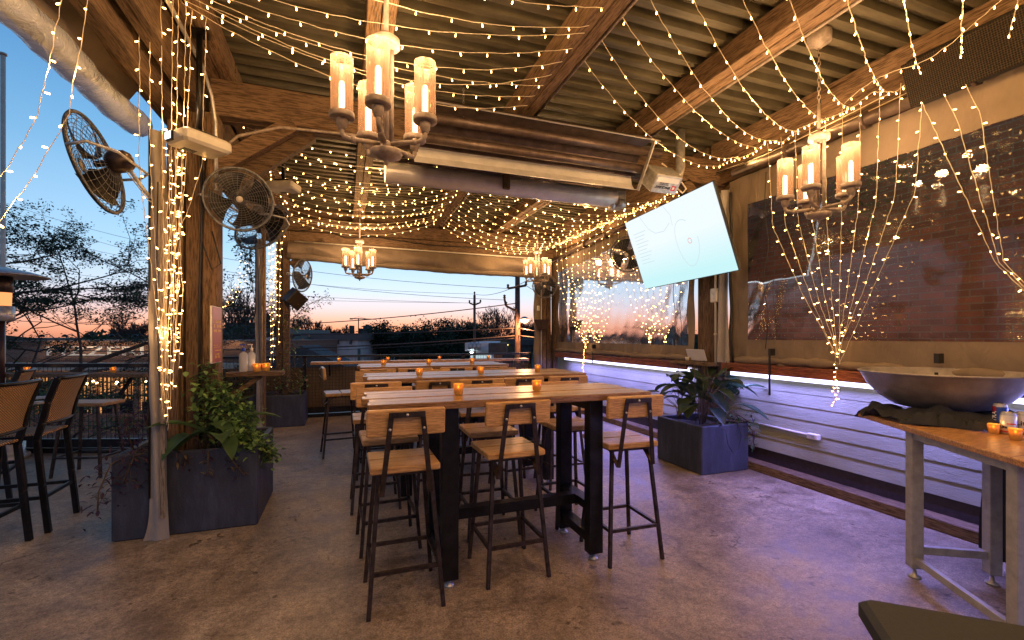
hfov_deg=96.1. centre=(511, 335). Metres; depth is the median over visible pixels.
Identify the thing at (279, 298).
fairy lights
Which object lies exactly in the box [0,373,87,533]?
counter chair
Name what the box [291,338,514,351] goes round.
overhead wire
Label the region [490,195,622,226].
fairy lights
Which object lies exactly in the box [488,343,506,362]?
building
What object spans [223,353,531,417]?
railing
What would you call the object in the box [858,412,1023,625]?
work table
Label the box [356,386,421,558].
bar stool
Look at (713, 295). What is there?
outlet box
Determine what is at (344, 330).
bare tree
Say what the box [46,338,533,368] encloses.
ground
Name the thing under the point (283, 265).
timber post
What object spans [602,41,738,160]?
fairy lights
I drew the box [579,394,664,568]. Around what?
bar stool
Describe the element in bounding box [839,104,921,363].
fairy lights
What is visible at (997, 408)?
drink can
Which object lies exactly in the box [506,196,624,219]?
fairy lights
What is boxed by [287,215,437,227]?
fairy lights
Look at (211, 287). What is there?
timber post
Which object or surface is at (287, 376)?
climbing vine
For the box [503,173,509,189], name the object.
hanging block
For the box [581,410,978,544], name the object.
floor sleeper
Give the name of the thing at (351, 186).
fairy lights
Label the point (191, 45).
conduit pipe
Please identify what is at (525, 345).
building
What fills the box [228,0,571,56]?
fairy lights
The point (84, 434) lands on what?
parking lot
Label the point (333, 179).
fairy lights
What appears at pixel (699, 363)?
corner shelf
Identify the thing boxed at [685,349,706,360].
papers
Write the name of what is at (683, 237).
television
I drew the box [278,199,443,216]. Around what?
fairy lights
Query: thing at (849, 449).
siding wall
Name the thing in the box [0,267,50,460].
patio heater
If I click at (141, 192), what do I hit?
fairy lights
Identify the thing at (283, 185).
projector
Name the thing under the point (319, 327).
bare tree
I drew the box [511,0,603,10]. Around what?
fairy lights
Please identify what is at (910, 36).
fairy lights
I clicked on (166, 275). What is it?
fairy lights
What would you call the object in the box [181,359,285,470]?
climbing vine
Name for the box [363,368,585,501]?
bar table
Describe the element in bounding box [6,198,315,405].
leafy tree
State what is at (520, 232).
fairy lights
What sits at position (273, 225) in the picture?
wall fan
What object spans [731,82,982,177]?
roller pipe
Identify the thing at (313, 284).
overhead wire
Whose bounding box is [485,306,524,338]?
bare tree
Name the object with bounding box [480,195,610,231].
fairy lights
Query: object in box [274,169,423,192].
fairy lights
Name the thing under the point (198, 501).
planter box
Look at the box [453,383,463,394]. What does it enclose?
candle cup
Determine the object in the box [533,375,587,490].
bar stool
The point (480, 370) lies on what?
candle cup
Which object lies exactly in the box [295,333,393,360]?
building
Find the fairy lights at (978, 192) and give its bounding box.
[943,94,1023,286]
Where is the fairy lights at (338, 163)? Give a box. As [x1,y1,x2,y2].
[300,155,382,169]
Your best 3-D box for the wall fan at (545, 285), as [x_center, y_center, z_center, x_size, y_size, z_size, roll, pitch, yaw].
[0.689,-0.990,9.192,0.513,0.482,0.433,0,0,-38]
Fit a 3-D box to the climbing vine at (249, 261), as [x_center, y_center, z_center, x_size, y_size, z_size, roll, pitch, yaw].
[-4.096,-1.065,7.139,0.583,1.272,0.477,0,0,-20]
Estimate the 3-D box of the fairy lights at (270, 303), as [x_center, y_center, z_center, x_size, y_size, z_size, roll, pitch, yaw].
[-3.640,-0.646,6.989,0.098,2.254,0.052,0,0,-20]
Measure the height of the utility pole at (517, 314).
9.604 m
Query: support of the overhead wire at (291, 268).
attached to the utility pole at (517, 314)
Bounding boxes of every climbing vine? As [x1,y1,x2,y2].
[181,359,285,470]
[228,227,269,307]
[270,289,333,394]
[827,148,930,241]
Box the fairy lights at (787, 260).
[767,143,837,355]
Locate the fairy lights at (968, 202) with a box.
[921,102,1023,291]
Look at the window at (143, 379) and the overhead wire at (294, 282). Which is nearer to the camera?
the window at (143, 379)
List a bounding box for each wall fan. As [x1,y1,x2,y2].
[61,109,153,214]
[198,166,275,231]
[227,204,289,249]
[286,259,312,291]
[532,274,558,297]
[609,236,638,271]
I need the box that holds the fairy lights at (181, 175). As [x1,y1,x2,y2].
[174,0,188,359]
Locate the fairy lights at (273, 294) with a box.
[272,243,274,349]
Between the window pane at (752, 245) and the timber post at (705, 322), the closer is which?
the window pane at (752, 245)
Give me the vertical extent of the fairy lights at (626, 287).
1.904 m
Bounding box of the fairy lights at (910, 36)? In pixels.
[903,0,920,73]
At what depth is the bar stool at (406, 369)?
5.35 m
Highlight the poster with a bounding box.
[210,306,221,363]
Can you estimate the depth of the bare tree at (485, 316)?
50.91 m
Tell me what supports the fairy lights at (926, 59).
hanging from the patio roof
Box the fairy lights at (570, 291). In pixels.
[566,246,585,345]
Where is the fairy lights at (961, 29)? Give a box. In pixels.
[960,0,963,57]
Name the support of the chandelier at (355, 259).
hanging from the patio roof
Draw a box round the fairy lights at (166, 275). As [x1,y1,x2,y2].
[159,150,172,409]
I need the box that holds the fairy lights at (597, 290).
[585,229,602,346]
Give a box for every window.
[82,378,90,411]
[99,378,111,411]
[120,378,132,411]
[140,379,146,411]
[553,230,694,363]
[717,65,1023,395]
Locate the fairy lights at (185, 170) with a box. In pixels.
[172,10,195,319]
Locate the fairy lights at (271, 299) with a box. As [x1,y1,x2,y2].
[269,247,273,362]
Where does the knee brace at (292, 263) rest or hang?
attached to the timber post at (283, 265)
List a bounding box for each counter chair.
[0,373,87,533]
[0,378,42,541]
[1,368,35,498]
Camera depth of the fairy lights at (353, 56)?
3.05 m
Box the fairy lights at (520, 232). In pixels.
[458,204,587,237]
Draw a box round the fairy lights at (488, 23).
[376,0,588,31]
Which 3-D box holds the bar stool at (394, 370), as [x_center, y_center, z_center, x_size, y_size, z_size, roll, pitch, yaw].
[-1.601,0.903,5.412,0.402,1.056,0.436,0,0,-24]
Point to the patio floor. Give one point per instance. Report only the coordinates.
(749, 554)
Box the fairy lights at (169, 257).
[165,150,172,349]
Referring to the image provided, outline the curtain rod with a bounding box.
[294,241,541,259]
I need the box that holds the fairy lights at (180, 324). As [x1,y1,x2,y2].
[177,151,184,369]
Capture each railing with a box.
[5,363,147,452]
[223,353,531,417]
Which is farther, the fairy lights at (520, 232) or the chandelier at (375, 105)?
the fairy lights at (520, 232)
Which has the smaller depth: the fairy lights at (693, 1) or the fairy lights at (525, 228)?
the fairy lights at (693, 1)
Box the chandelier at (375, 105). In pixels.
[329,0,436,165]
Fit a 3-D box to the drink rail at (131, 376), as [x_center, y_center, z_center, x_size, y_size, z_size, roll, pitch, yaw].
[-7.825,0.564,5.421,7.119,0.253,0.236,0,0,-1]
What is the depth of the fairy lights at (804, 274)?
4.18 m
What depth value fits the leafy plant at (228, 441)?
3.36 m
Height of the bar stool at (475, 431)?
1.056 m
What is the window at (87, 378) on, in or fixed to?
in the restaurant building at (28, 356)
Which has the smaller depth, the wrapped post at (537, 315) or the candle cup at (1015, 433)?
the candle cup at (1015, 433)
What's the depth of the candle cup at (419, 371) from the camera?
4.12 m
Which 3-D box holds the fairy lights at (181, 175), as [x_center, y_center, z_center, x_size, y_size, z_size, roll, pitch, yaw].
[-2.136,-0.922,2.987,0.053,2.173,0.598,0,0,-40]
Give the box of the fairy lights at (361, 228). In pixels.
[287,217,435,229]
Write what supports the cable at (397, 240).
attached to the cross beam at (434, 236)
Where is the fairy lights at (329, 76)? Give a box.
[181,2,527,110]
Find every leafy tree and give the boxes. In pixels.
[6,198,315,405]
[6,361,146,437]
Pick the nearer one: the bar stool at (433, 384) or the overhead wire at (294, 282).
the bar stool at (433, 384)
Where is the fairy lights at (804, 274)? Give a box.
[781,141,834,353]
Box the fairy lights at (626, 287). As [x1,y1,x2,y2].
[617,221,649,341]
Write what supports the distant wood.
on the ground
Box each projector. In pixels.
[165,26,231,158]
[265,163,300,193]
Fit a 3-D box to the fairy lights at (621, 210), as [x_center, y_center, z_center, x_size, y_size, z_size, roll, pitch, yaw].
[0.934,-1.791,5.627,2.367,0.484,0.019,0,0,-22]
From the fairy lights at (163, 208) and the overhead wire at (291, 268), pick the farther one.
the overhead wire at (291, 268)
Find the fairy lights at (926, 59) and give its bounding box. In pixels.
[842,0,1000,105]
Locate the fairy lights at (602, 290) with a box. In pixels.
[586,237,609,343]
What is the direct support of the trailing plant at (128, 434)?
in the planter box at (198, 501)
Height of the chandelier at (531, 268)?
1.130 m
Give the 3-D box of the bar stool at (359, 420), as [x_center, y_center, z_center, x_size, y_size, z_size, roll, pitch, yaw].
[-1.164,0.903,3.910,0.402,1.056,0.436,0,0,-20]
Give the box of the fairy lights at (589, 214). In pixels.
[538,201,645,216]
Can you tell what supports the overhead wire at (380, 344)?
attached to the utility pole at (517, 314)
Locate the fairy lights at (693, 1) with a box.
[692,0,799,133]
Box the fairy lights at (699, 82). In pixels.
[651,0,777,143]
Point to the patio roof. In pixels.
(570, 90)
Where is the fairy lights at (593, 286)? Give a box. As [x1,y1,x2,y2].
[585,234,596,343]
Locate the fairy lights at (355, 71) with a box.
[186,1,534,99]
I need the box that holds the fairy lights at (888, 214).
[837,85,902,352]
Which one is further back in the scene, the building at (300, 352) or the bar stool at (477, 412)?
the building at (300, 352)
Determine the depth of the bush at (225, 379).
7.16 m
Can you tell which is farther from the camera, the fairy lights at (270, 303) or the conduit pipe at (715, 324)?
the fairy lights at (270, 303)
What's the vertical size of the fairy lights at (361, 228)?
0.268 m
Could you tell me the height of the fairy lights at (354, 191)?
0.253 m
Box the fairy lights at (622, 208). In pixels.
[581,203,653,209]
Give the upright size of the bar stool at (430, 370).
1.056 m
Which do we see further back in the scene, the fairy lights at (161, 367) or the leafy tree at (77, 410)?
the leafy tree at (77, 410)
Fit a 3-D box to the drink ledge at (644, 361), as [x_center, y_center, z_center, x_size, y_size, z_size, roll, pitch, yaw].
[1.633,0.349,7.518,0.260,0.138,3.780,0,0,-20]
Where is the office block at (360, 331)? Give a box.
[359,324,369,332]
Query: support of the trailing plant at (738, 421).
in the planter box at (690, 444)
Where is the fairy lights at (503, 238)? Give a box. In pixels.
[450,214,572,243]
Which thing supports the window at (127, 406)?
in the restaurant building at (28, 356)
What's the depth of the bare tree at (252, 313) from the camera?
41.79 m
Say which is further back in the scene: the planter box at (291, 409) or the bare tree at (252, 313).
the bare tree at (252, 313)
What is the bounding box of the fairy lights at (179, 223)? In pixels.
[172,153,183,319]
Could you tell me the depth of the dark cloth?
2.75 m
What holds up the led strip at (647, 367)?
attached to the siding wall
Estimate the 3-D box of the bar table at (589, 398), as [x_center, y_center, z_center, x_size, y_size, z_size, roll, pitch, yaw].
[-0.031,0.895,2.978,1.793,1.070,0.614,0,0,-20]
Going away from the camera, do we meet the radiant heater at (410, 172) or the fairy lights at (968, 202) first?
the fairy lights at (968, 202)
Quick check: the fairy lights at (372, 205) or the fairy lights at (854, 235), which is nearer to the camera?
the fairy lights at (854, 235)
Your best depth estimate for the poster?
3.48 m
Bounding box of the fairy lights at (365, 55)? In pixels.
[211,0,561,72]
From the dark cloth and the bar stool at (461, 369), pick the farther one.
the bar stool at (461, 369)
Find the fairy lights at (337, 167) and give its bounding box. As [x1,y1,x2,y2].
[292,159,383,173]
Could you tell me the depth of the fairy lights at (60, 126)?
1.81 m
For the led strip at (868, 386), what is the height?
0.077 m
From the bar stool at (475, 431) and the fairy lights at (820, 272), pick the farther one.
the fairy lights at (820, 272)
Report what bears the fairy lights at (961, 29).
hanging from the patio roof
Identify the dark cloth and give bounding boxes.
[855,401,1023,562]
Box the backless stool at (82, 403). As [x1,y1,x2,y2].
[48,399,124,478]
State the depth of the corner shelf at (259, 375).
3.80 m
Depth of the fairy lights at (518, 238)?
7.70 m
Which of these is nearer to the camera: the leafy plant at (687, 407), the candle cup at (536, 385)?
the candle cup at (536, 385)
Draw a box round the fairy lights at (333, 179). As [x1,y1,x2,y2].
[280,165,398,185]
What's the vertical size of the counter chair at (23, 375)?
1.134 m
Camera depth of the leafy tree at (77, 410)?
8.55 m
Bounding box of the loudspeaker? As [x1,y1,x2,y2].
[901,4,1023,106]
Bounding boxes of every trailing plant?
[77,392,147,531]
[176,443,247,480]
[707,404,763,450]
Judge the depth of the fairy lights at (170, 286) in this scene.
3.20 m
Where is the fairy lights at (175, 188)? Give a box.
[168,1,180,380]
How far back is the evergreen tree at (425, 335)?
38.46 m
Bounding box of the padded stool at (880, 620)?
[858,600,1023,639]
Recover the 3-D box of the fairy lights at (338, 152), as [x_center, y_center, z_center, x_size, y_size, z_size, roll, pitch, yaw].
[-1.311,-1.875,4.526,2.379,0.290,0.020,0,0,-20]
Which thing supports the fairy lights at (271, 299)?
hanging from the edge beam at (119, 27)
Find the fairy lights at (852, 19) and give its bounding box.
[844,0,884,91]
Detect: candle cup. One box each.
[109,367,116,372]
[252,363,261,371]
[262,363,269,370]
[416,368,422,375]
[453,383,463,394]
[477,367,483,373]
[532,380,541,390]
[534,365,540,371]
[987,423,1000,433]
[1008,427,1023,439]
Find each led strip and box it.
[564,358,697,371]
[730,371,1023,403]
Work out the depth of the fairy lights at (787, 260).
4.34 m
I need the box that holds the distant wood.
[82,329,697,354]
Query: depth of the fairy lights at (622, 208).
6.07 m
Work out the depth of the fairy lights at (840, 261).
3.89 m
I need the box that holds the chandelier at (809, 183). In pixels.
[776,25,861,222]
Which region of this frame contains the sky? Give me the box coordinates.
[0,23,729,337]
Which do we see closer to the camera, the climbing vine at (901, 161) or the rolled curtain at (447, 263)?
the climbing vine at (901, 161)
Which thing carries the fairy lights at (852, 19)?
hanging from the patio roof
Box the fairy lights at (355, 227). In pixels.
[283,210,440,228]
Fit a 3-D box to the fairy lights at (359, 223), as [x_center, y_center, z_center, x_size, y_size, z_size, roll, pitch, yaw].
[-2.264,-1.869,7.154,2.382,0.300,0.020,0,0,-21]
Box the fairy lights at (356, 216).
[278,197,445,218]
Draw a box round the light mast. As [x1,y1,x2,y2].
[0,51,7,382]
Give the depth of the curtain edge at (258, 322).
6.96 m
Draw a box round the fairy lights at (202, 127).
[174,18,208,239]
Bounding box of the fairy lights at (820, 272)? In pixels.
[810,134,837,356]
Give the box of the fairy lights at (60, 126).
[0,0,87,227]
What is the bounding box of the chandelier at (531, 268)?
[523,225,551,286]
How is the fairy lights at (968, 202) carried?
hanging from the roller pipe at (866, 119)
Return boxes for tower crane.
[350,317,375,332]
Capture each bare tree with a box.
[105,317,147,338]
[107,321,147,338]
[223,291,275,338]
[224,282,275,338]
[290,314,318,329]
[312,321,333,332]
[330,324,350,332]
[440,316,471,328]
[476,305,505,338]
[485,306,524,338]
[512,318,533,348]
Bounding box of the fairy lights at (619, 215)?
[557,194,667,243]
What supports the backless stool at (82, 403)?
on the patio floor
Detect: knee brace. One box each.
[213,116,298,172]
[230,132,315,193]
[288,239,325,267]
[678,178,695,193]
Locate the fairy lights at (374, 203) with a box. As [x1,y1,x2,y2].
[296,194,452,204]
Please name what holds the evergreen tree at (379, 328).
on the ground
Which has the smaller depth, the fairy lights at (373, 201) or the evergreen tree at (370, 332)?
the fairy lights at (373, 201)
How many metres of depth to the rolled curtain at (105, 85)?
2.48 m
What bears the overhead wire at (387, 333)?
attached to the utility pole at (517, 314)
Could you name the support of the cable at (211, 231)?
attached to the timber post at (211, 287)
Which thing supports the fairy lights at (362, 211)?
hanging from the patio roof
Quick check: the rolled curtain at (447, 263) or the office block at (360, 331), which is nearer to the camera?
the rolled curtain at (447, 263)
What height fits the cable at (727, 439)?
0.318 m
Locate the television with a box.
[625,180,741,288]
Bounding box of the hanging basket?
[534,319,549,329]
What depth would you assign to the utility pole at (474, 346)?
29.75 m
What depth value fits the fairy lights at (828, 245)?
3.98 m
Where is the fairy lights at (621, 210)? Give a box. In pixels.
[574,199,663,211]
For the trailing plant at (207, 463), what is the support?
in the planter box at (198, 501)
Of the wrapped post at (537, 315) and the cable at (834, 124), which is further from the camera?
the wrapped post at (537, 315)
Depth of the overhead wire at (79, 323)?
23.32 m
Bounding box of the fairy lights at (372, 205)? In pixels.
[302,193,455,206]
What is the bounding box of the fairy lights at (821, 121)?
[719,85,903,166]
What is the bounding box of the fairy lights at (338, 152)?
[243,127,408,159]
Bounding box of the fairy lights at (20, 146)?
[0,0,61,176]
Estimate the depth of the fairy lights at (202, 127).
3.10 m
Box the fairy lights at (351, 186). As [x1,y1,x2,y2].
[270,171,424,189]
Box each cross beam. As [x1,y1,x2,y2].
[210,78,725,187]
[277,216,562,259]
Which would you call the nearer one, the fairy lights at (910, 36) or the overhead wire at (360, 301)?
the fairy lights at (910, 36)
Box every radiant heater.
[383,149,625,210]
[411,91,686,194]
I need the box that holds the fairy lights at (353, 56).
[196,0,542,87]
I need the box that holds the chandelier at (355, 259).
[341,208,375,280]
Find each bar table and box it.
[357,361,508,439]
[361,383,650,588]
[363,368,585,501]
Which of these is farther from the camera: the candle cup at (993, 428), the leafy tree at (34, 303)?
the leafy tree at (34, 303)
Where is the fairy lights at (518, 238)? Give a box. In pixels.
[456,208,581,241]
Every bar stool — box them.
[319,366,355,458]
[350,381,401,514]
[355,370,393,480]
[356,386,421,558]
[360,368,395,462]
[363,406,445,621]
[398,368,432,439]
[408,362,425,389]
[413,379,459,506]
[415,369,460,466]
[440,367,472,444]
[459,378,503,500]
[459,383,520,542]
[467,399,550,589]
[469,366,506,444]
[483,367,520,465]
[488,376,543,495]
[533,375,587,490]
[534,380,583,529]
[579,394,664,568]
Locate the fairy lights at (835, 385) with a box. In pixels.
[831,361,838,405]
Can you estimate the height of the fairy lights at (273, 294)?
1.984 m
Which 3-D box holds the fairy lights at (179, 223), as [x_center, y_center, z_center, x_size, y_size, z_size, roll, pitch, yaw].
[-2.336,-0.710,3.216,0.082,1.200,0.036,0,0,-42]
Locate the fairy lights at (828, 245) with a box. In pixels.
[823,117,836,350]
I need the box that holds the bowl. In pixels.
[857,367,1023,411]
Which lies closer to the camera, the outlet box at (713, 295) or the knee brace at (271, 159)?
the knee brace at (271, 159)
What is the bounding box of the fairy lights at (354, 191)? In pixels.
[269,173,444,194]
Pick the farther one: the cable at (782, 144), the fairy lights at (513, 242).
the fairy lights at (513, 242)
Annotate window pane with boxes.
[559,241,687,344]
[748,197,770,335]
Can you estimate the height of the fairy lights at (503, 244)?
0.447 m
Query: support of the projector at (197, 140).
hanging from the patio roof
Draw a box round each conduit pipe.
[165,0,217,190]
[714,275,716,362]
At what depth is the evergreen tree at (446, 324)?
39.80 m
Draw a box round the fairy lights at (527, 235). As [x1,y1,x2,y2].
[462,201,594,239]
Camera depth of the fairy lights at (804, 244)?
4.19 m
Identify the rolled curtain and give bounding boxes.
[0,0,152,136]
[287,242,546,277]
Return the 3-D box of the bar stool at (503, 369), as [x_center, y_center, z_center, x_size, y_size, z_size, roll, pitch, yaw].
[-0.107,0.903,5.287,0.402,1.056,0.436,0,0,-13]
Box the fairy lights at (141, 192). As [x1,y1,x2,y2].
[134,36,162,349]
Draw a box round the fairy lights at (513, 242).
[454,212,575,246]
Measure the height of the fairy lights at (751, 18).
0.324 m
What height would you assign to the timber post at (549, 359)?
3.200 m
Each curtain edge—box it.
[143,129,169,541]
[255,239,264,427]
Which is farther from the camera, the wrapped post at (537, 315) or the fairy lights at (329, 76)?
the wrapped post at (537, 315)
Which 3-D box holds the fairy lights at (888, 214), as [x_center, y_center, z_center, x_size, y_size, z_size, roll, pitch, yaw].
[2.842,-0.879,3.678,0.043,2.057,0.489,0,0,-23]
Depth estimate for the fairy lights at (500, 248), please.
8.47 m
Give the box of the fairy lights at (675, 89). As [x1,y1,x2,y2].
[622,17,755,149]
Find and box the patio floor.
[0,413,1005,639]
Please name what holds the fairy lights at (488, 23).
hanging from the patio roof
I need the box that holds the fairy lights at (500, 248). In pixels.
[444,219,561,251]
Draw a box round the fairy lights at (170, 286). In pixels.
[164,156,178,429]
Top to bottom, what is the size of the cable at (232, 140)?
0.340 m
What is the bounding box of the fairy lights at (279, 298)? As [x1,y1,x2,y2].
[278,242,280,344]
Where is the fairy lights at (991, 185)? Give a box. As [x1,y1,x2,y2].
[962,85,1023,282]
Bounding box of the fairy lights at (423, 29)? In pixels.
[259,0,583,38]
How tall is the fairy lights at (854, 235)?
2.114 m
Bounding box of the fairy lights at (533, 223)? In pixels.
[467,192,604,228]
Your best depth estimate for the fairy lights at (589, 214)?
6.08 m
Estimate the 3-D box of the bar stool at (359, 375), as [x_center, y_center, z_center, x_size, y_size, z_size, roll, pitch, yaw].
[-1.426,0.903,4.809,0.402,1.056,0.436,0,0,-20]
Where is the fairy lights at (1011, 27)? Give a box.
[1008,0,1018,37]
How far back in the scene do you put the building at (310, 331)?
51.24 m
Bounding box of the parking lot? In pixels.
[27,425,146,437]
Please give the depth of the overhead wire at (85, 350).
16.41 m
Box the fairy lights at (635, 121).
[585,62,721,167]
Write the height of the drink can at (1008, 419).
0.118 m
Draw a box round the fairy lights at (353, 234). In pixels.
[287,218,433,235]
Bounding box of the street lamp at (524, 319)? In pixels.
[518,316,528,324]
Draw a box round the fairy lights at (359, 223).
[287,208,438,224]
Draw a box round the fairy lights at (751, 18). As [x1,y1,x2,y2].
[743,0,825,122]
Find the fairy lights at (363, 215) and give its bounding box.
[280,202,443,216]
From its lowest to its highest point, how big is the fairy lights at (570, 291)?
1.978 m
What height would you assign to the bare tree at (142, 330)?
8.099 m
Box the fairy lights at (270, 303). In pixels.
[269,253,271,366]
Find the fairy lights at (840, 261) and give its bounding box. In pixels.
[836,109,843,361]
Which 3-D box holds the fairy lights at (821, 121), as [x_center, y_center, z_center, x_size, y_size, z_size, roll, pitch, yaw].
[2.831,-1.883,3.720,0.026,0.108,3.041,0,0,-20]
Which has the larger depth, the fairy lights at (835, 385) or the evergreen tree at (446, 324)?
the evergreen tree at (446, 324)
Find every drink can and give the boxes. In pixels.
[992,403,1007,421]
[1000,411,1017,434]
[1016,411,1023,433]
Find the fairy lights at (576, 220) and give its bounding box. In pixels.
[516,197,636,222]
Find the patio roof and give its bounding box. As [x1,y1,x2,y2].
[162,0,1023,237]
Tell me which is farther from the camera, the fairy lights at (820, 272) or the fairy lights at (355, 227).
the fairy lights at (355, 227)
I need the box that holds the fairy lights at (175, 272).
[171,150,179,388]
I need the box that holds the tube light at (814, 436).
[759,423,820,440]
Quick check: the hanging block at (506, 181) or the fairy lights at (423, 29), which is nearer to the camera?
the fairy lights at (423, 29)
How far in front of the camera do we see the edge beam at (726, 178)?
4.92 m
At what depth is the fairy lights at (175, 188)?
3.14 m
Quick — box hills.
[6,334,697,339]
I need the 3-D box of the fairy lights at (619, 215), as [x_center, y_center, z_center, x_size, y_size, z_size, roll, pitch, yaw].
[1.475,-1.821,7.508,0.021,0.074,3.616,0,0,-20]
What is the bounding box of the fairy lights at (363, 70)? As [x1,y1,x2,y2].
[197,0,551,87]
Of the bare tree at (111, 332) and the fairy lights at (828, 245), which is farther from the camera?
the bare tree at (111, 332)
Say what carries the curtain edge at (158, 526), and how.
on the patio floor
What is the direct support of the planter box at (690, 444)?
on the patio floor
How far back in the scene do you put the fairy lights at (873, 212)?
3.63 m
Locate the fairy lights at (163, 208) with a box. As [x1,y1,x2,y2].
[159,0,169,424]
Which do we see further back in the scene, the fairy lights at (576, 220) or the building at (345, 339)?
the building at (345, 339)
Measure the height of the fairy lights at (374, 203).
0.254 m
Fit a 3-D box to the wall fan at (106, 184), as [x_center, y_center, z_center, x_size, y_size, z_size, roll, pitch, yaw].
[-2.525,-1.080,2.900,0.289,0.616,0.739,-14,4,-18]
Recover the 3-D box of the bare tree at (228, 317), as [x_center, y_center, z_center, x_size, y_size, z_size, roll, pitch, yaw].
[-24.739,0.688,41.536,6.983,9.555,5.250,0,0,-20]
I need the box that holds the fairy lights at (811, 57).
[789,0,852,109]
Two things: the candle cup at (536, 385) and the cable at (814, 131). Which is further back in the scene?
the cable at (814, 131)
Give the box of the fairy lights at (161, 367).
[148,42,165,395]
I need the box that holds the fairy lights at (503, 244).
[446,216,568,248]
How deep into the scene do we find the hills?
230.00 m
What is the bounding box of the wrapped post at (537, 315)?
[533,278,541,368]
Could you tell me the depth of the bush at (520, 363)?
8.82 m
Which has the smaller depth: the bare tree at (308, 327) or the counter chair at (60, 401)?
the counter chair at (60, 401)
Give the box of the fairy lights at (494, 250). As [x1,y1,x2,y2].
[442,226,551,253]
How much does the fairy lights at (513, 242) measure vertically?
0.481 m
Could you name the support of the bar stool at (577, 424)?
on the patio floor
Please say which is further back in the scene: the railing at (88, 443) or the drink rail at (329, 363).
the drink rail at (329, 363)
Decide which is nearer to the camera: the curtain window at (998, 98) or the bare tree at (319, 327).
the curtain window at (998, 98)
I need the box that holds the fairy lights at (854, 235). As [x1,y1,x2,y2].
[835,105,861,358]
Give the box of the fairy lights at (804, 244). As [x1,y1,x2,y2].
[795,133,836,349]
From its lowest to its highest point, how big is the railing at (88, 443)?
1.092 m
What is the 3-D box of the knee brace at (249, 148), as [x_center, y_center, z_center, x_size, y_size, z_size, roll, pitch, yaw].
[-2.081,-1.560,3.755,0.624,0.518,0.090,0,0,-20]
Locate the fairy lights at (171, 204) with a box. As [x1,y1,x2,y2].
[166,1,175,409]
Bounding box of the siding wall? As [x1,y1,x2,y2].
[558,357,1023,524]
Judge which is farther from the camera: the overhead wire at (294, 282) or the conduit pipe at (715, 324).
the overhead wire at (294, 282)
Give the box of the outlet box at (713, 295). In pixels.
[710,288,718,302]
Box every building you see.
[6,334,337,424]
[223,328,329,338]
[266,345,357,367]
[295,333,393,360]
[465,341,499,361]
[481,339,533,362]
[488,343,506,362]
[747,114,1023,341]
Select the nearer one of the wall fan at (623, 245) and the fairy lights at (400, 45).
the fairy lights at (400, 45)
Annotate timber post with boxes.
[167,110,222,450]
[261,228,289,426]
[542,250,557,368]
[698,187,723,415]
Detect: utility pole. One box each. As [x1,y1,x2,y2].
[468,291,480,357]
[503,277,526,362]
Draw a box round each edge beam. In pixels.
[68,0,278,240]
[555,77,938,257]
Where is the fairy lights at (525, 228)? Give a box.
[465,197,601,234]
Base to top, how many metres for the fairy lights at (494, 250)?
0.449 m
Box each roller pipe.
[551,203,664,262]
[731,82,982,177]
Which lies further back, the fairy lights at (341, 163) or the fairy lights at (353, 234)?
the fairy lights at (353, 234)
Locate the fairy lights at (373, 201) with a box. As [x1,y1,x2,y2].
[267,176,452,202]
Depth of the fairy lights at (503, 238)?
7.93 m
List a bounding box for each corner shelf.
[223,370,284,400]
[669,360,720,365]
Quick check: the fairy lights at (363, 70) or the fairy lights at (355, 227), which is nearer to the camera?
the fairy lights at (363, 70)
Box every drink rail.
[5,372,147,394]
[310,358,528,375]
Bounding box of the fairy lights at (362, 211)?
[274,193,450,212]
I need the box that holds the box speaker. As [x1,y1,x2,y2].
[282,287,307,310]
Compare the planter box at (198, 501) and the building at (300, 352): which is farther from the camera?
the building at (300, 352)
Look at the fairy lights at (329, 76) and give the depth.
3.15 m
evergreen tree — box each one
[350,322,413,342]
[361,319,418,359]
[390,316,467,359]
[394,316,469,359]
[445,319,492,358]
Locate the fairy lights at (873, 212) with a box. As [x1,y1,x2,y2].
[839,96,882,353]
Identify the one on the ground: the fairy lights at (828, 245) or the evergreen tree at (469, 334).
the evergreen tree at (469, 334)
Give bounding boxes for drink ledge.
[555,352,697,369]
[721,362,1023,397]
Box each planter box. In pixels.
[111,427,272,541]
[248,390,307,427]
[657,413,747,474]
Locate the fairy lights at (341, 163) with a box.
[246,132,436,169]
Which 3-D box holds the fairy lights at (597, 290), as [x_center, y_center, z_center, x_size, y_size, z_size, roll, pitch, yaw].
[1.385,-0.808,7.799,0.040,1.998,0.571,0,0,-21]
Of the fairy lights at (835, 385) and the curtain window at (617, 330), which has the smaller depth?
the fairy lights at (835, 385)
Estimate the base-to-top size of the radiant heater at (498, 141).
0.746 m
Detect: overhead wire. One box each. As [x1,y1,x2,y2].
[6,348,146,351]
[7,203,506,288]
[9,265,454,302]
[12,212,498,299]
[15,320,134,325]
[26,234,459,293]
[46,287,438,302]
[223,328,514,334]
[223,335,514,350]
[237,303,514,325]
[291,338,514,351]
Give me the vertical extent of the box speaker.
0.393 m
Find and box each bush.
[223,357,267,404]
[508,354,535,368]
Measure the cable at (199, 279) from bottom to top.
2.480 m
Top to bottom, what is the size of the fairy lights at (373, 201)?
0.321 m
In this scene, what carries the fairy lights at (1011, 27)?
hanging from the patio roof
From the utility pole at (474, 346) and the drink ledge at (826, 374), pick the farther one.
the utility pole at (474, 346)
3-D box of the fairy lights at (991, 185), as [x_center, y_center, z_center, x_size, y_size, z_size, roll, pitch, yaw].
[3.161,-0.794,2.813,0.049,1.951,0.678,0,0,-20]
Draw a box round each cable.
[197,156,202,439]
[202,158,221,269]
[228,126,402,143]
[295,228,506,249]
[706,418,741,451]
[714,110,848,175]
[715,94,887,174]
[716,89,905,173]
[717,93,906,171]
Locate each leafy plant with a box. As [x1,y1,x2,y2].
[145,395,281,460]
[647,360,769,424]

